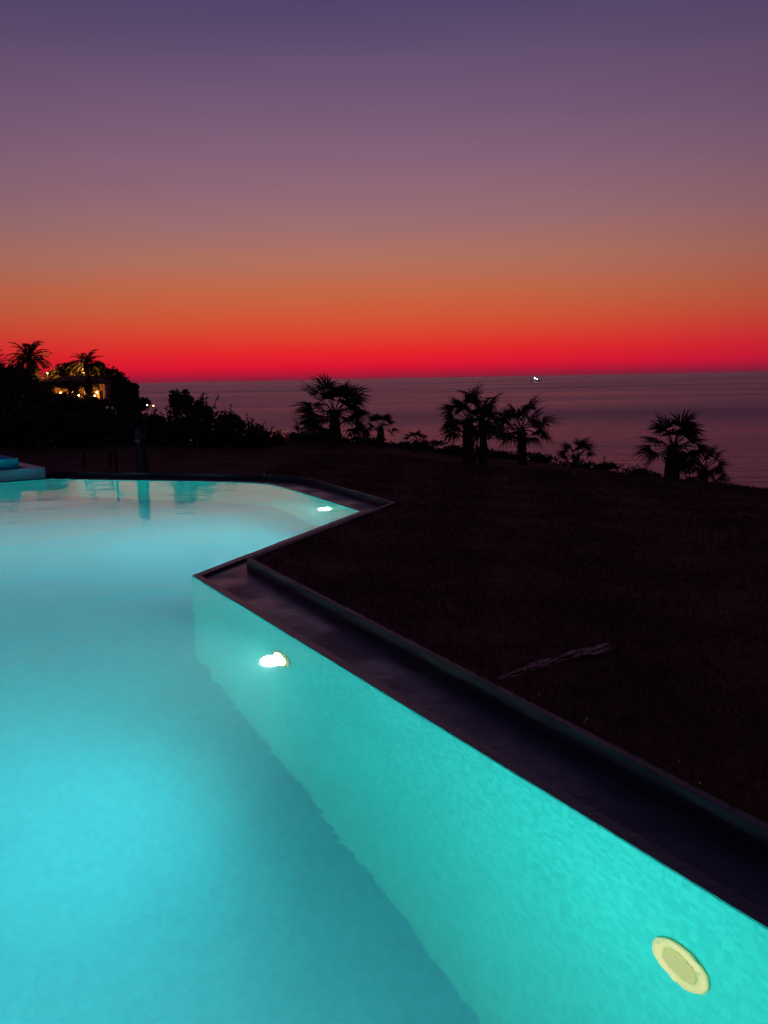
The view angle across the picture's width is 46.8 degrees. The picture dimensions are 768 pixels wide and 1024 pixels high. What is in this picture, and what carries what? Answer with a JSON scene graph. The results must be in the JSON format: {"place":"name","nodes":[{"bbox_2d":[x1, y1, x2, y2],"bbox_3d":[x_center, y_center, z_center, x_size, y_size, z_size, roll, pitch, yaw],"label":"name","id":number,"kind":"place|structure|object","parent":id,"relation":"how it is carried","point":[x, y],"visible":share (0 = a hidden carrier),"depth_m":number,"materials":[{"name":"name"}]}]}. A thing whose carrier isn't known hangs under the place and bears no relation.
{"place":"outdoors","nodes":[
{"label":"outdoors","id":0,"kind":"place"},
{"bbox_2d":[0,404,767,823],"bbox_3d":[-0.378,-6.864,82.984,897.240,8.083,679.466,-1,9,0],"label":"ground","id":1,"kind":"structure","parent":0,"point":[204,460],"depth_m":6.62,"materials":[{"name":"black plant"}]},
{"bbox_2d":[0,349,11,367],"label":"date palm tree","id":2,"kind":"object","parent":1,"relation":"on","point":[2,365],"visible":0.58,"depth_m":150.27,"materials":[{"name":"black plant"}]},
{"bbox_2d":[0,455,45,481],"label":"raised spa","id":3,"kind":"object","parent":1,"relation":"on","point":[12,469],"visible":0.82,"depth_m":15.08,"materials":[{"name":"blue tile"}]},
{"bbox_2d":[0,363,45,395],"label":"broadleaf tree","id":4,"kind":"object","parent":1,"relation":"on","point":[38,375],"visible":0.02,"depth_m":155.53,"materials":[{"name":"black plant"}]},
{"bbox_2d":[4,340,52,374],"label":"date palm tree","id":5,"kind":"object","parent":1,"relation":"on","point":[30,362],"visible":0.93,"depth_m":146.86,"materials":[{"name":"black plant"}]},
{"bbox_2d":[0,363,86,419],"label":"broadleaf tree","id":6,"kind":"object","parent":1,"relation":"on","point":[21,380],"visible":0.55,"depth_m":44.23,"materials":[{"name":"green plant"}]},
{"bbox_2d":[36,374,94,399],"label":"shrub","id":7,"kind":"object","parent":1,"relation":"on","point":[73,387],"visible":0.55,"depth_m":144.95,"materials":[{"name":"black plant"}]},
{"bbox_2d":[45,375,114,400],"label":"villa","id":8,"kind":"object","parent":1,"relation":"on","point":[101,387],"visible":0.3,"depth_m":150.02,"materials":[{"name":"paint"}]},
{"bbox_2d":[0,370,166,448],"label":"hedge","id":9,"kind":"object","parent":1,"relation":"on","point":[19,424],"visible":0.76,"depth_m":22.57,"materials":[{"name":"green plant"}]},
{"bbox_2d":[66,349,105,375],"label":"date palm tree","id":10,"kind":"object","parent":1,"relation":"on","point":[85,360],"visible":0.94,"depth_m":150.88,"materials":[{"name":"green plant"}]},
{"bbox_2d":[44,360,139,410],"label":"broadleaf tree","id":11,"kind":"object","parent":1,"relation":"on","point":[118,378],"visible":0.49,"depth_m":154.52,"materials":[{"name":"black plant"}]},
{"bbox_2d":[82,437,134,471],"bbox_3d":[-4.995,-1.024,16.189,1.668,0.690,0.466,7,12,44],"label":"pool handrail","id":12,"kind":"object","parent":1,"relation":"on","point":[110,456],"visible":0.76,"depth_m":16.00,"materials":[{"name":"black"}]},
{"bbox_2d":[66,400,164,433],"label":"hedge","id":13,"kind":"object","parent":1,"relation":"on","point":[123,410],"visible":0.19,"depth_m":45.47,"materials":[{"name":"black plant"}]},
{"bbox_2d":[81,388,151,412],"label":"broadleaf tree","id":14,"kind":"object","parent":1,"relation":"on","point":[124,398],"visible":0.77,"depth_m":146.84,"materials":[{"name":"black plant"}]},
{"bbox_2d":[135,425,151,472],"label":"column","id":15,"kind":"structure","parent":1,"relation":"on","point":[141,457],"depth_m":15.63,"materials":[{"name":"black"}]},
{"bbox_2d":[150,388,225,446],"bbox_3d":[-4.856,-2.248,22.075,2.042,1.665,1.493,-1,9,0],"label":"shrub","id":16,"kind":"object","parent":1,"relation":"on","point":[194,423],"visible":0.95,"depth_m":21.79,"materials":[{"name":"green plant"}]},
{"bbox_2d":[204,404,287,447],"bbox_3d":[-3.421,-2.019,22.174,1.720,1.416,1.825,3,9,25],"label":"shrub","id":17,"kind":"object","parent":1,"relation":"on","point":[237,432],"visible":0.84,"depth_m":21.71,"materials":[{"name":"green plant"}]},
{"bbox_2d":[290,419,317,443],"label":"fan palm tree","id":18,"kind":"object","parent":1,"relation":"on","point":[304,438],"visible":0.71,"depth_m":22.50,"materials":[{"name":"black plant"}]},
{"bbox_2d":[288,372,376,447],"bbox_3d":[-1.252,-2.465,21.838,2.369,2.040,2.214,-1,9,0],"label":"fan palm tree","id":19,"kind":"object","parent":1,"relation":"on","point":[351,396],"visible":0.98,"depth_m":21.82,"materials":[{"name":"green plant"}]},
{"bbox_2d":[360,411,402,447],"bbox_3d":[-0.064,-2.028,22.246,1.166,1.028,1.217,-1,9,0],"label":"fan palm tree","id":20,"kind":"object","parent":1,"relation":"on","point":[380,435],"visible":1,"depth_m":22.21,"materials":[{"name":"black plant"}]},
{"bbox_2d":[0,472,767,1023],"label":"swimming pool","id":21,"kind":"structure","parent":1,"relation":"in","point":[238,784],"depth_m":3.27,"materials":[{"name":"liquid"}]},
{"bbox_2d":[401,429,428,452],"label":"fan palm tree","id":22,"kind":"object","parent":1,"relation":"on","point":[415,442],"visible":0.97,"depth_m":22.48,"materials":[{"name":"black plant"}]},
{"bbox_2d":[278,430,649,473],"bbox_3d":[2.308,-1.547,23.647,10.325,1.696,1.385,-1,9,0],"label":"hedge","id":23,"kind":"object","parent":1,"relation":"on","point":[537,457],"visible":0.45,"depth_m":23.52,"materials":[{"name":"green plant"}]},
{"bbox_2d":[437,380,506,464],"bbox_3d":[1.940,-1.953,19.828,1.631,2.006,1.816,-2,9,-7],"label":"fan palm tree","id":24,"kind":"object","parent":1,"relation":"on","point":[472,434],"visible":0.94,"depth_m":19.79,"materials":[{"name":"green plant"}]},
{"bbox_2d":[452,390,513,464],"bbox_3d":[2.256,-1.888,20.336,1.619,1.813,1.591,4,10,28],"label":"palm tree","id":25,"kind":"object","parent":1,"relation":"on","point":[483,458],"visible":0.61,"depth_m":20.23,"materials":[{"name":"black plant"}]},
{"bbox_2d":[492,391,562,464],"bbox_3d":[3.298,-1.937,21.017,1.848,1.843,1.836,-1,9,0],"label":"fan palm tree","id":26,"kind":"object","parent":1,"relation":"on","point":[521,438],"visible":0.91,"depth_m":20.82,"materials":[{"name":"black plant"}]},
{"bbox_2d":[498,643,611,679],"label":"puddle","id":27,"kind":"object","parent":1,"relation":"on","point":[598,649],"visible":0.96,"depth_m":4.82,"materials":[{"name":"grey liquid"}]},
{"bbox_2d":[554,436,597,467],"bbox_3d":[4.580,-1.387,21.028,1.039,0.896,1.070,6,11,40],"label":"fan palm tree","id":28,"kind":"object","parent":1,"relation":"on","point":[560,454],"visible":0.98,"depth_m":20.97,"materials":[{"name":"black plant"}]},
{"bbox_2d":[621,464,662,476],"bbox_3d":[6.765,-0.818,22.773,1.640,0.814,0.843,2,9,18],"label":"shrub","id":29,"kind":"object","parent":1,"relation":"on","point":[636,471],"visible":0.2,"depth_m":22.77,"materials":[{"name":"black plant"}]},
{"bbox_2d":[629,407,719,480],"bbox_3d":[5.890,-1.335,18.045,1.857,1.652,1.977,-6,10,-28],"label":"fan palm tree","id":30,"kind":"object","parent":1,"relation":"on","point":[673,462],"visible":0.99,"depth_m":17.89,"materials":[{"name":"green plant"}]},
{"bbox_2d":[680,444,734,483],"bbox_3d":[6.660,-0.943,18.488,1.280,1.035,1.328,-1,9,0],"label":"fan palm tree","id":31,"kind":"object","parent":1,"relation":"on","point":[716,470],"visible":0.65,"depth_m":18.38,"materials":[{"name":"black plant"}]},
{"bbox_2d":[0,0,767,382],"label":"sky","id":32,"kind":"structure","parent":0,"point":[191,190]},
{"bbox_2d":[22,372,767,488],"bbox_3d":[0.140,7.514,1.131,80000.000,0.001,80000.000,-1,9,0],"label":"sea","id":33,"kind":"structure","parent":0,"point":[612,415],"depth_m":227.71,"materials":[{"name":"purple liquid"}]}
]}

